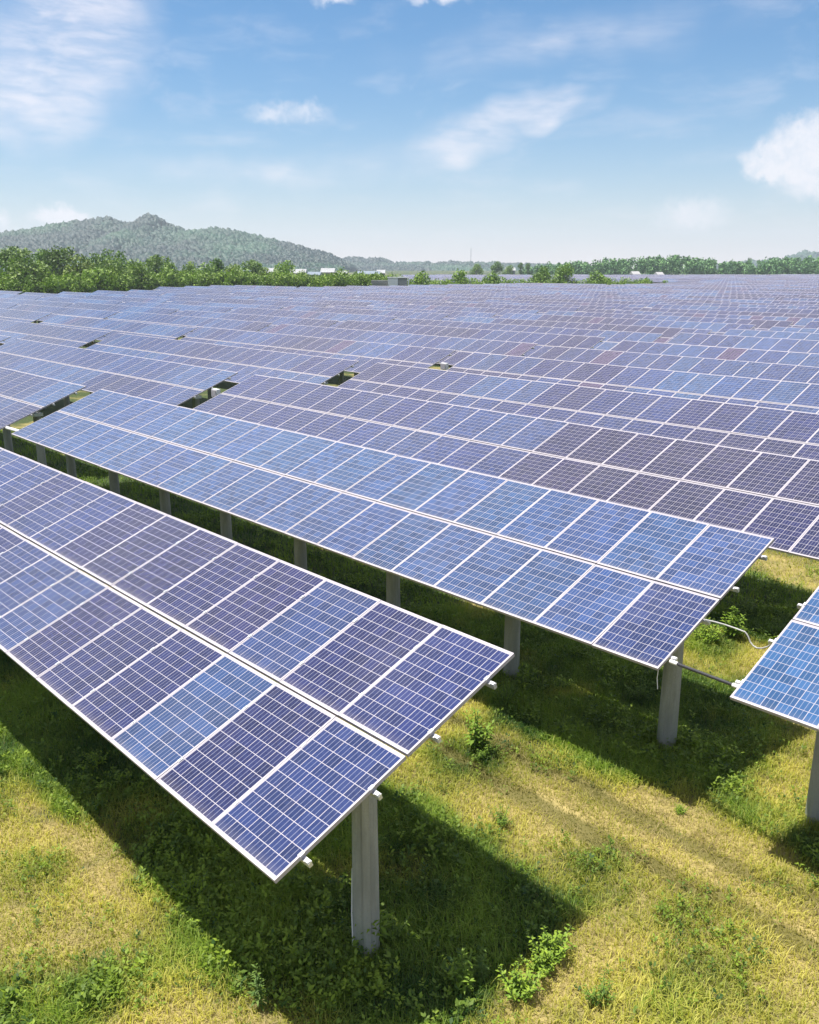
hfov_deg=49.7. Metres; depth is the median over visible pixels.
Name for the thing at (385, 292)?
solar table
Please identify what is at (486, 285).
solar table
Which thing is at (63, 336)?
solar table
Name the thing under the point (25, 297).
solar table
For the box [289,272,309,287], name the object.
sapling
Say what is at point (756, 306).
solar table
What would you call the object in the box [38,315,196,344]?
solar table
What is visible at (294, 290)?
solar table
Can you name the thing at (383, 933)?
weed plant
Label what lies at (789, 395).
solar table
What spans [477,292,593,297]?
solar table
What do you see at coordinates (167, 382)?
solar table
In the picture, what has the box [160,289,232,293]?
solar table
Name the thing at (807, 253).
forest
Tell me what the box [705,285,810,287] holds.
solar table
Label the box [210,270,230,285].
sapling
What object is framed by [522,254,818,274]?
wood
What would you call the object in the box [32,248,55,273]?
belt tree
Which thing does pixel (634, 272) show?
farm shed
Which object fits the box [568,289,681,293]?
solar table
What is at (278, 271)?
sapling
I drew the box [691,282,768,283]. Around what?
solar table
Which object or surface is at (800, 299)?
solar table
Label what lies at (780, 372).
solar table
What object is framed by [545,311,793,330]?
solar table
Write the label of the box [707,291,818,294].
solar table
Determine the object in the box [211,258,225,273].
belt tree
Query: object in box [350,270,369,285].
sapling
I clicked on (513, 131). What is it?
sky
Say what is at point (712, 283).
solar table
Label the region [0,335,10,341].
solar table
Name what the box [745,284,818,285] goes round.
solar table
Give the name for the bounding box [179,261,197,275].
belt tree
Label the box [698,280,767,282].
solar table
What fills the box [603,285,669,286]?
solar table
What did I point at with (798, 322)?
solar table
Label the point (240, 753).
solar table
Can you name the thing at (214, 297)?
solar table
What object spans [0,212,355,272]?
forest
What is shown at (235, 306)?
solar table
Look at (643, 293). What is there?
solar table
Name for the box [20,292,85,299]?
solar table
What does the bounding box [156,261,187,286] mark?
belt tree
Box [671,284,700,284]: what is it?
solar table
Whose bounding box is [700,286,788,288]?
solar table
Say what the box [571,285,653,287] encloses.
solar table
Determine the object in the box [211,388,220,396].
cable box
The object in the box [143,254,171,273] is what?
belt tree
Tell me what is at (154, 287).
sapling
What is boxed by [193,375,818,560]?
solar table
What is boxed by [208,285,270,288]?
solar table
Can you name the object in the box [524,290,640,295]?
solar table
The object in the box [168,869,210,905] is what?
weed plant
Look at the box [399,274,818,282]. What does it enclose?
solar field
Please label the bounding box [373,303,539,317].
solar table
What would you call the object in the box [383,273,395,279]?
sapling
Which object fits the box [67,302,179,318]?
solar table
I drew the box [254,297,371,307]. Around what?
solar table
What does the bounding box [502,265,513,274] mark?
lone tree
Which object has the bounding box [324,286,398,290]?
solar table
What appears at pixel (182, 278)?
sapling
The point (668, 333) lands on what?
solar table
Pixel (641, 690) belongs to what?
weed plant
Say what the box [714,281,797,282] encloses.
solar table
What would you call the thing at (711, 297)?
solar table
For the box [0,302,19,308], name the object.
solar table
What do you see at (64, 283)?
sapling
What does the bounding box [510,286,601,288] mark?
solar table
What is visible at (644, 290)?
solar table
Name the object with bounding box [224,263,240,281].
belt tree
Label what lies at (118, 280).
sapling
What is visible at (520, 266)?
lone tree
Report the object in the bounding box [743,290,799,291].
solar table
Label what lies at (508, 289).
solar table
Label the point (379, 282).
grey container
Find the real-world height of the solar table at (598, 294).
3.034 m
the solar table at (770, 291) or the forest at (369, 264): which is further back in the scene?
the forest at (369, 264)
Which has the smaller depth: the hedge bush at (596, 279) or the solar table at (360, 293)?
the solar table at (360, 293)
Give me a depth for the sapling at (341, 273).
205.41 m
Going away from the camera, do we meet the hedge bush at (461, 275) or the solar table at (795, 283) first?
the solar table at (795, 283)
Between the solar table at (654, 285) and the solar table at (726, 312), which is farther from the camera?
the solar table at (654, 285)
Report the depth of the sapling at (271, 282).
200.43 m
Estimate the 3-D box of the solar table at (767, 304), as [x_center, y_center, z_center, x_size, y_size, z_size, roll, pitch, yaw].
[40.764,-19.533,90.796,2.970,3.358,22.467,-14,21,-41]
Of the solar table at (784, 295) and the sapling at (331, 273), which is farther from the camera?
the sapling at (331, 273)
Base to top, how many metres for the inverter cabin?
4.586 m
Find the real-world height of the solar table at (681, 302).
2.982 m
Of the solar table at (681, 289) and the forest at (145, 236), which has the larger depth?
the forest at (145, 236)
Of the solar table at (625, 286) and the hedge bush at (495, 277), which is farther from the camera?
the hedge bush at (495, 277)
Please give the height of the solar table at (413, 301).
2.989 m
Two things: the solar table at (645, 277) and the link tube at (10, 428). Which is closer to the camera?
the link tube at (10, 428)
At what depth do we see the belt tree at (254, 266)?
217.98 m
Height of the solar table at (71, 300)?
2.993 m
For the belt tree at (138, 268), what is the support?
on the ground at (582, 825)
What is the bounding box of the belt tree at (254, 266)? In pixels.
[242,259,263,274]
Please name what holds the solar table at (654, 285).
on the ground at (582, 825)
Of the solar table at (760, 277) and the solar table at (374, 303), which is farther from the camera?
the solar table at (760, 277)
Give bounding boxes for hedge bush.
[410,270,430,284]
[451,268,466,283]
[481,271,506,283]
[529,266,550,282]
[550,263,574,282]
[587,271,604,283]
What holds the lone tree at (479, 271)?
on the ground at (582, 825)
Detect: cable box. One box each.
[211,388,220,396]
[440,363,448,369]
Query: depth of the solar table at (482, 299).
116.04 m
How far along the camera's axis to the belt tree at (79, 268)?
178.47 m
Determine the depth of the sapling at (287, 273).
201.71 m
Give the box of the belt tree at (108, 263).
[93,256,126,290]
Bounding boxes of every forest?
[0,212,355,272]
[342,256,556,270]
[716,250,818,269]
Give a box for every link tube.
[5,426,18,431]
[669,659,738,687]
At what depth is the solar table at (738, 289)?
161.71 m
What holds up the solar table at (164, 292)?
on the ground at (582, 825)
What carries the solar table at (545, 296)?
on the ground at (582, 825)
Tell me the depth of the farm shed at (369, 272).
450.24 m
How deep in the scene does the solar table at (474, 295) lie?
123.35 m
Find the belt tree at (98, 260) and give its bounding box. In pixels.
[82,253,106,268]
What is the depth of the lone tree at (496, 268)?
480.64 m
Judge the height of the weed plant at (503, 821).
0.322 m
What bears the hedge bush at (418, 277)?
on the ground at (582, 825)
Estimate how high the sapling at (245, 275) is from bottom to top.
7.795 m
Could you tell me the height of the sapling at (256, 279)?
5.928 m
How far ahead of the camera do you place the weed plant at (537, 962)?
8.83 m
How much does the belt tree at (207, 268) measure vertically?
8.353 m
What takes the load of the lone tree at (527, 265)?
on the ground at (582, 825)
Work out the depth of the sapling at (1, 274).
167.04 m
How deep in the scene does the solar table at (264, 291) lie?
151.72 m
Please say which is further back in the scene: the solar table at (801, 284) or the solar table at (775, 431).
the solar table at (801, 284)
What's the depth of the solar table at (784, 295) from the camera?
126.06 m
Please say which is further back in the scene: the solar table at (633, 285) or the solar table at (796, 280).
the solar table at (796, 280)
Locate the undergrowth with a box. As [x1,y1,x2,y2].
[0,272,650,293]
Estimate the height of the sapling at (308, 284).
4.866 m
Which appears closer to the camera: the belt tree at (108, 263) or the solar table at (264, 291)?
the solar table at (264, 291)
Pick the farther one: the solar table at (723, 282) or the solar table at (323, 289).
the solar table at (723, 282)
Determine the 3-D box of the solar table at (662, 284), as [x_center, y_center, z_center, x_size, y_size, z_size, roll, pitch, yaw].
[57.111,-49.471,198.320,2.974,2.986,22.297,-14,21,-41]
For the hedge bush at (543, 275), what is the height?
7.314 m
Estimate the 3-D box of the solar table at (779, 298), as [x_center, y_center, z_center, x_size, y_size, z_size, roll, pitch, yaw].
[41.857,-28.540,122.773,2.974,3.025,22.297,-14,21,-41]
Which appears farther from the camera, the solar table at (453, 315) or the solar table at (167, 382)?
the solar table at (453, 315)
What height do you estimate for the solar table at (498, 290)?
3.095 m
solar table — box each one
[0,291,21,293]
[0,293,43,299]
[0,298,72,322]
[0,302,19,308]
[0,308,51,322]
[0,319,110,348]
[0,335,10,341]
[0,338,237,408]
[0,367,85,465]
[0,447,514,959]
[12,389,774,747]
[13,304,117,344]
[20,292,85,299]
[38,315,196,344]
[39,297,122,306]
[58,292,124,298]
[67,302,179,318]
[82,295,169,304]
[85,333,358,403]
[93,290,163,296]
[109,311,271,337]
[120,301,232,314]
[126,295,212,303]
[129,290,198,295]
[153,287,217,290]
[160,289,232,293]
[162,293,251,301]
[168,300,283,312]
[175,310,337,339]
[180,327,455,384]
[185,286,244,288]
[191,288,262,293]
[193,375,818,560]
[202,293,288,299]
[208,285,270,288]
[211,298,329,309]
[222,288,293,292]
[230,307,395,327]
[233,292,324,298]
[234,285,295,288]
[249,288,322,291]
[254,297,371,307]
[265,291,357,297]
[265,324,537,375]
[273,287,349,290]
[283,305,449,322]
[293,297,410,306]
[296,290,388,296]
[298,286,374,290]
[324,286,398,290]
[328,296,447,304]
[332,305,496,320]
[335,320,604,357]
[338,291,417,294]
[338,363,818,459]
[346,286,422,289]
[353,290,444,294]
[359,294,480,301]
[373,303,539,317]
[378,289,471,293]
[386,286,444,288]
[390,285,465,287]
[394,294,511,301]
[398,318,662,349]
[403,289,495,292]
[409,285,486,287]
[413,301,579,313]
[422,293,540,299]
[426,288,518,292]
[430,284,489,287]
[446,352,818,413]
[447,284,524,285]
[450,293,568,298]
[452,316,711,342]
[453,301,614,311]
[466,288,529,290]
[470,287,562,289]
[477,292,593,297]
[484,299,646,309]
[488,284,545,285]
[489,286,582,289]
[499,283,575,284]
[500,291,617,296]
[500,313,755,334]
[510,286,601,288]
[517,298,676,307]
[519,283,591,284]
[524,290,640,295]
[529,285,619,288]
[538,346,818,383]
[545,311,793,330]
[546,285,636,288]
[546,297,704,304]
[558,290,661,294]
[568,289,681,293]
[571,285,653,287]
[574,296,729,302]
[585,309,818,327]
[586,278,642,283]
[591,289,700,291]
[600,296,746,301]
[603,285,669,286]
[611,284,690,285]
[611,340,818,366]
[622,307,818,317]
[623,294,775,299]
[625,288,736,290]
[627,277,672,282]
[627,289,706,291]
[630,284,704,285]
[631,276,670,276]
[642,287,752,290]
[646,293,795,299]
[649,278,706,283]
[652,304,818,313]
[653,283,739,284]
[667,292,815,297]
[667,333,818,353]
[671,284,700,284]
[673,278,734,278]
[675,286,782,288]
[684,302,818,309]
[687,287,768,290]
[688,283,744,284]
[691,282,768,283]
[696,292,818,296]
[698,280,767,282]
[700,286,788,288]
[703,282,779,283]
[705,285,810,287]
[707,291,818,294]
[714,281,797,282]
[714,302,818,306]
[723,329,818,340]
[725,281,807,282]
[730,285,815,287]
[730,586,818,824]
[732,279,790,279]
[737,277,783,277]
[737,300,818,304]
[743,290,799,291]
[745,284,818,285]
[752,291,818,292]
[758,289,818,291]
[768,327,818,332]
[769,283,818,284]
[769,300,818,301]
[775,280,818,280]
[780,283,811,283]
[781,289,818,289]
[783,298,818,300]
[789,288,818,288]
[803,321,818,328]
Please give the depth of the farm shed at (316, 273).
421.05 m
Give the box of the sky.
[0,0,818,268]
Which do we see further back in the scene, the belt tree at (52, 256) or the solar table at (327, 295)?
the belt tree at (52, 256)
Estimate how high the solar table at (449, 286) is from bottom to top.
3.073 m
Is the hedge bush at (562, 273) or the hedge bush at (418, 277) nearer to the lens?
the hedge bush at (418, 277)
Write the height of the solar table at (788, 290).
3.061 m
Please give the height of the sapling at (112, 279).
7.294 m
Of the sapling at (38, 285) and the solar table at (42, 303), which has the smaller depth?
the solar table at (42, 303)
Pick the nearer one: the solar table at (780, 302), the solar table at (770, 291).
the solar table at (780, 302)
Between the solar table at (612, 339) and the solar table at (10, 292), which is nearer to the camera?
the solar table at (612, 339)
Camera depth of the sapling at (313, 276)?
205.91 m
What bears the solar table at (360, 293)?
on the ground at (582, 825)
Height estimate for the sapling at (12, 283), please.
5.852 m
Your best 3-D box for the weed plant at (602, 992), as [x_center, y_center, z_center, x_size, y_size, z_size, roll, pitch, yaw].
[1.828,4.609,8.444,0.380,0.344,0.312,-11,19,-35]
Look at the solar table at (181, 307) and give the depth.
91.09 m
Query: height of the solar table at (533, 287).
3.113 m
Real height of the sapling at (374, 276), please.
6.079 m
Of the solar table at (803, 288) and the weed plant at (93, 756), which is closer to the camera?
the weed plant at (93, 756)
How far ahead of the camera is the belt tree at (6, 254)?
175.27 m
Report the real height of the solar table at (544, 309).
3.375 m
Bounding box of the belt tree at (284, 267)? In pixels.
[270,260,295,275]
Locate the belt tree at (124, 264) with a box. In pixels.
[101,248,131,272]
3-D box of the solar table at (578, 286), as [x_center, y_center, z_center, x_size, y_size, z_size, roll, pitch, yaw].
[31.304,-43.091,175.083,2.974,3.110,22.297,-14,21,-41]
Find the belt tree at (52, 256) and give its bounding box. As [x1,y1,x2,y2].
[39,245,77,276]
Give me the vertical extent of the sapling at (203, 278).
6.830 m
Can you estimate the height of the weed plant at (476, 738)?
0.744 m
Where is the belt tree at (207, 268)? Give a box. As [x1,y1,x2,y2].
[187,261,216,280]
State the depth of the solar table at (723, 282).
227.05 m
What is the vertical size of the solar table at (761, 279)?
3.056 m
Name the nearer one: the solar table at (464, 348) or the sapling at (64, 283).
the solar table at (464, 348)
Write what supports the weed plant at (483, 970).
on the ground at (582, 825)
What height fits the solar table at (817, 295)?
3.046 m
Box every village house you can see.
[290,269,307,276]
[320,268,335,275]
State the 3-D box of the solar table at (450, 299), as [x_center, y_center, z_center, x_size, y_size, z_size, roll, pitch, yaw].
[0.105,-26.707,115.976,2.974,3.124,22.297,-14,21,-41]
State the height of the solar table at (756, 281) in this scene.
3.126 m
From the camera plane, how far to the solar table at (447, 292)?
147.64 m
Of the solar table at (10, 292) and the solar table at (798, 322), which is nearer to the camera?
the solar table at (798, 322)
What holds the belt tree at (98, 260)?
on the ground at (582, 825)
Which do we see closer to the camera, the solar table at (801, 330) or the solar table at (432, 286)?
the solar table at (801, 330)
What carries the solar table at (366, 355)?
on the ground at (582, 825)
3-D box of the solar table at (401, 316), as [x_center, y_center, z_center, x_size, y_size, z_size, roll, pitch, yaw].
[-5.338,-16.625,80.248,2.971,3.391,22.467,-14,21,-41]
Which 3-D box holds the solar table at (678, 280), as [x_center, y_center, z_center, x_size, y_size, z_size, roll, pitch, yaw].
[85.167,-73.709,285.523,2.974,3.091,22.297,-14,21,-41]
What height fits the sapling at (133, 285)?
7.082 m
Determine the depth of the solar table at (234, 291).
147.83 m
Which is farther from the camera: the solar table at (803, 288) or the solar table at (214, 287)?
the solar table at (214, 287)
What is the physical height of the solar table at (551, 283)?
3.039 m
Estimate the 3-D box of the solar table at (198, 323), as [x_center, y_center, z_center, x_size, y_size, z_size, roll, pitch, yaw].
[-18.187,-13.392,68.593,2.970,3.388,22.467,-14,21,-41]
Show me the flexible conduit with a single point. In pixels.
(739, 630)
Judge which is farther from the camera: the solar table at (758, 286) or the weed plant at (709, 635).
the solar table at (758, 286)
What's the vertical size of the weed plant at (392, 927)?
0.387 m
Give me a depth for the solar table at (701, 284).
204.87 m
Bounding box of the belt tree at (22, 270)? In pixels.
[7,247,54,286]
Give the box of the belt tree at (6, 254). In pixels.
[0,246,28,290]
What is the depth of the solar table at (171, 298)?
115.05 m
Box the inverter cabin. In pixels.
[387,277,409,285]
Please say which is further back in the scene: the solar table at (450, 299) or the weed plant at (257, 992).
the solar table at (450, 299)
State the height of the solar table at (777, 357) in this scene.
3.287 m
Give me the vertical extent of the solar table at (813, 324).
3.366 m
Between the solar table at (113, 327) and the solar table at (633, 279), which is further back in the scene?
the solar table at (633, 279)
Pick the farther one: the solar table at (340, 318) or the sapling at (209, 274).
the sapling at (209, 274)
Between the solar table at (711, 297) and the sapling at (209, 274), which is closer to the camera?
the solar table at (711, 297)
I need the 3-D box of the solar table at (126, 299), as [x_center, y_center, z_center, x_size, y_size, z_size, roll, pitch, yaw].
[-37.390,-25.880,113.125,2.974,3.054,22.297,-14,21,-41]
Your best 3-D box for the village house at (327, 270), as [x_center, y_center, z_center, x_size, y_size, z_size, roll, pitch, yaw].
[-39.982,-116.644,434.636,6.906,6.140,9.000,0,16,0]
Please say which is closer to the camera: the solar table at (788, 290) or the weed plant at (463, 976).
the weed plant at (463, 976)
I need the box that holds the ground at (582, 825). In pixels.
[0,269,818,1023]
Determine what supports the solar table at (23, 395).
on the ground at (582, 825)
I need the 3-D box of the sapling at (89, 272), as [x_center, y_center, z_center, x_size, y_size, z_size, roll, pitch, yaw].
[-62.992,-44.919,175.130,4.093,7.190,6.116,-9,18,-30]
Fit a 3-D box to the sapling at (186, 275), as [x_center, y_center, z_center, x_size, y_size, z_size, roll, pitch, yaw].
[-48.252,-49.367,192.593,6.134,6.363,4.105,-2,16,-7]
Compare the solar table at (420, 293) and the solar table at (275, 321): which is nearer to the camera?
the solar table at (275, 321)
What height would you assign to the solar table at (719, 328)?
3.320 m
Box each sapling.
[0,268,15,290]
[0,274,24,293]
[31,273,55,293]
[41,275,60,293]
[52,274,68,292]
[59,271,81,291]
[64,274,88,292]
[81,267,98,292]
[90,265,111,290]
[101,266,118,290]
[113,271,131,290]
[115,267,139,289]
[146,279,163,289]
[157,265,180,286]
[176,275,188,286]
[178,270,199,285]
[193,269,208,285]
[204,269,218,285]
[209,268,231,285]
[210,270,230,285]
[228,265,252,284]
[230,271,247,285]
[248,273,267,285]
[256,273,274,285]
[268,269,288,285]
[276,270,295,286]
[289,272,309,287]
[296,278,314,286]
[309,273,324,286]
[315,272,336,286]
[324,278,339,285]
[330,267,350,286]
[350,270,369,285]
[366,271,381,285]
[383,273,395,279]
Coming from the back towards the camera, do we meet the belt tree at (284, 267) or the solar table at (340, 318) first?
the belt tree at (284, 267)
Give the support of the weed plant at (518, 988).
on the ground at (582, 825)
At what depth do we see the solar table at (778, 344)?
48.14 m
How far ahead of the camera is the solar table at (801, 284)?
200.01 m
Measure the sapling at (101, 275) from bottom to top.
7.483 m
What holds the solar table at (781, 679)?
on the ground at (582, 825)
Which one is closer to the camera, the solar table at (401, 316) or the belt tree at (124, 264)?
the solar table at (401, 316)
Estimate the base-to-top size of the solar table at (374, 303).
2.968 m
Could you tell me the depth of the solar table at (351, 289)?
163.20 m
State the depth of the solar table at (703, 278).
297.42 m
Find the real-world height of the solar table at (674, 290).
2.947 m
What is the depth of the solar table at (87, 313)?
83.69 m
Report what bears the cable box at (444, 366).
attached to the solar table at (789, 395)
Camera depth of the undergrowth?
196.09 m
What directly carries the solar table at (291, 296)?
on the ground at (582, 825)
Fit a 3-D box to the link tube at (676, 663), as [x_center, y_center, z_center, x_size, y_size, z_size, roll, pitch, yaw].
[3.617,1.989,10.857,0.054,0.151,1.093,-9,18,-29]
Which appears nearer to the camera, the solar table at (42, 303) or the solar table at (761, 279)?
the solar table at (42, 303)
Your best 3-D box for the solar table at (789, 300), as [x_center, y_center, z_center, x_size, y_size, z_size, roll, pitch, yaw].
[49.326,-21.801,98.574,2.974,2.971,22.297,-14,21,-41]
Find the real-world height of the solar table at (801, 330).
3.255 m
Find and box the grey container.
[371,280,387,285]
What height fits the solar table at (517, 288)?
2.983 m
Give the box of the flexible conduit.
[703,619,770,648]
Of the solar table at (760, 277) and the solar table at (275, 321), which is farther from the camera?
the solar table at (760, 277)
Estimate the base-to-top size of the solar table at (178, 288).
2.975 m
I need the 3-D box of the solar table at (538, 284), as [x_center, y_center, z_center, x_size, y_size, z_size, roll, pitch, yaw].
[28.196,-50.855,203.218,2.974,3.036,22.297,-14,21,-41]
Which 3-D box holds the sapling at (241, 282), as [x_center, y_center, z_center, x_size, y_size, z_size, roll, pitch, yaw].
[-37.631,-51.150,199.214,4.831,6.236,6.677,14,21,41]
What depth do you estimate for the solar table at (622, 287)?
176.41 m
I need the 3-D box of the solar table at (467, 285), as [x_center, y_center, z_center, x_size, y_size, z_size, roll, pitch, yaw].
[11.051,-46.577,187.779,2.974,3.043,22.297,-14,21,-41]
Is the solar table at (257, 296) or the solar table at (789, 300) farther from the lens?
the solar table at (257, 296)
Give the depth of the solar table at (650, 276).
357.22 m
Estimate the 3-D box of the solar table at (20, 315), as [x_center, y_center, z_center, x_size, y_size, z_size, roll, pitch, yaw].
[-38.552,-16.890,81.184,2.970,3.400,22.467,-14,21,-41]
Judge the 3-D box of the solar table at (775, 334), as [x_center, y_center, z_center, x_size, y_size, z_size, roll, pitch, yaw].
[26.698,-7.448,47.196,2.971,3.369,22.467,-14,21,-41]
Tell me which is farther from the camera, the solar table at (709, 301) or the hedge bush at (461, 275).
the hedge bush at (461, 275)
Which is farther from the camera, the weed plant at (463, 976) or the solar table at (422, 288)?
the solar table at (422, 288)
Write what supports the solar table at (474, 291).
on the ground at (582, 825)
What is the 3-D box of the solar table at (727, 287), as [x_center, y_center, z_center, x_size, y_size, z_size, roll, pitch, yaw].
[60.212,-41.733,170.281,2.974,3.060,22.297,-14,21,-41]
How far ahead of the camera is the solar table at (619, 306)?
98.53 m
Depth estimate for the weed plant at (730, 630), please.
16.65 m
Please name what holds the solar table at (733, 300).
on the ground at (582, 825)
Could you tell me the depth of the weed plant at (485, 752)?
12.62 m
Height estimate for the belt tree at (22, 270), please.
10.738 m
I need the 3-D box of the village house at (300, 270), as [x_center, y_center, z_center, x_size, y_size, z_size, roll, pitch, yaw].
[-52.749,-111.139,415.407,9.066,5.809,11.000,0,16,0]
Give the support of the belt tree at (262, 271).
on the ground at (582, 825)
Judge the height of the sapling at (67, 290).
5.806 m
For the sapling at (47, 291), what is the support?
on the ground at (582, 825)
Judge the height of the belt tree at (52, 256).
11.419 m
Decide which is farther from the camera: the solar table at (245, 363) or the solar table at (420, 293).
the solar table at (420, 293)
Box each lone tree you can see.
[469,263,483,274]
[490,261,502,274]
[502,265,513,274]
[518,262,523,274]
[525,263,529,274]
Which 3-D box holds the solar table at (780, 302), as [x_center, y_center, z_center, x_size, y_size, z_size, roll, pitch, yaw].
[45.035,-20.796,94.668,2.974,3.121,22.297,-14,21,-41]
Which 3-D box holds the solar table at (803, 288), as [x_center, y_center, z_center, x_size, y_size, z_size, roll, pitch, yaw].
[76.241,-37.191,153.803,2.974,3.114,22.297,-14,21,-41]
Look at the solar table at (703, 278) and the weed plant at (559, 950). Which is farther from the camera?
the solar table at (703, 278)
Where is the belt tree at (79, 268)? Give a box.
[61,254,96,277]
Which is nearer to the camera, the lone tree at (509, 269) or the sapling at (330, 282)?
the sapling at (330, 282)
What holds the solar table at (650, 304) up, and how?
on the ground at (582, 825)
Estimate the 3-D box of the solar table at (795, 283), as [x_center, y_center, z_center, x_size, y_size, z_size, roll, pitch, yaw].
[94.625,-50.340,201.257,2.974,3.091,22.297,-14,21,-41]
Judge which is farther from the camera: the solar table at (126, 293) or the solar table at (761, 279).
the solar table at (761, 279)
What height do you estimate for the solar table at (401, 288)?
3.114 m
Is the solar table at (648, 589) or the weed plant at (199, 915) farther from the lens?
the solar table at (648, 589)
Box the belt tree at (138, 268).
[125,258,155,289]
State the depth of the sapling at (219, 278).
195.72 m
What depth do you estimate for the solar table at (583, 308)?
93.48 m
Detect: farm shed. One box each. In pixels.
[307,272,321,277]
[357,271,380,276]
[629,271,639,274]
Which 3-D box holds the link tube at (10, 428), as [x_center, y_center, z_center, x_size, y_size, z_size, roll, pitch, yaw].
[-12.265,-2.548,27.398,1.054,0.104,0.100,15,21,43]
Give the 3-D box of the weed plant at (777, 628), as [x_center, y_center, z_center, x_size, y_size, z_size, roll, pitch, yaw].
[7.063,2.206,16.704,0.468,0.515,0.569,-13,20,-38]
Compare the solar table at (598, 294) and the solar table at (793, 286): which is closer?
the solar table at (598, 294)
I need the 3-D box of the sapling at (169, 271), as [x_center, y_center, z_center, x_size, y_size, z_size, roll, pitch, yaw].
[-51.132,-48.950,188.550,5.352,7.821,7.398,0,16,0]
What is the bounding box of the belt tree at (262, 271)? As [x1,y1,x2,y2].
[255,267,273,277]
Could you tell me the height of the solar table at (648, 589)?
3.330 m
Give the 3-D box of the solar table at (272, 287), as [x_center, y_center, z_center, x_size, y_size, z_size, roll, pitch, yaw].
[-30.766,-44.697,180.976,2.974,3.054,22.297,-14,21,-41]
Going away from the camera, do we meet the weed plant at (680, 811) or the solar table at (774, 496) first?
the weed plant at (680, 811)
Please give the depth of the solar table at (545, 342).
53.66 m
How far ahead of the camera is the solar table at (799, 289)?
154.98 m
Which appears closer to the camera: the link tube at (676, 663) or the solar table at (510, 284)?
the link tube at (676, 663)
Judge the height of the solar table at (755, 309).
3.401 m
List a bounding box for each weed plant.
[82,749,108,771]
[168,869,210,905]
[187,895,219,929]
[246,963,271,1010]
[348,911,394,953]
[380,912,411,941]
[447,947,477,1000]
[462,708,494,751]
[473,944,489,982]
[477,739,497,760]
[489,804,509,827]
[495,961,548,1002]
[521,943,561,978]
[525,924,576,963]
[579,969,615,1006]
[627,680,654,701]
[674,802,687,814]
[692,623,725,643]
[719,606,746,639]
[766,617,790,635]
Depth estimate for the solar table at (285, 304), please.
100.13 m
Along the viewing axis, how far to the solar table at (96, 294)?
133.22 m
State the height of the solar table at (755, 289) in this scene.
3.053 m

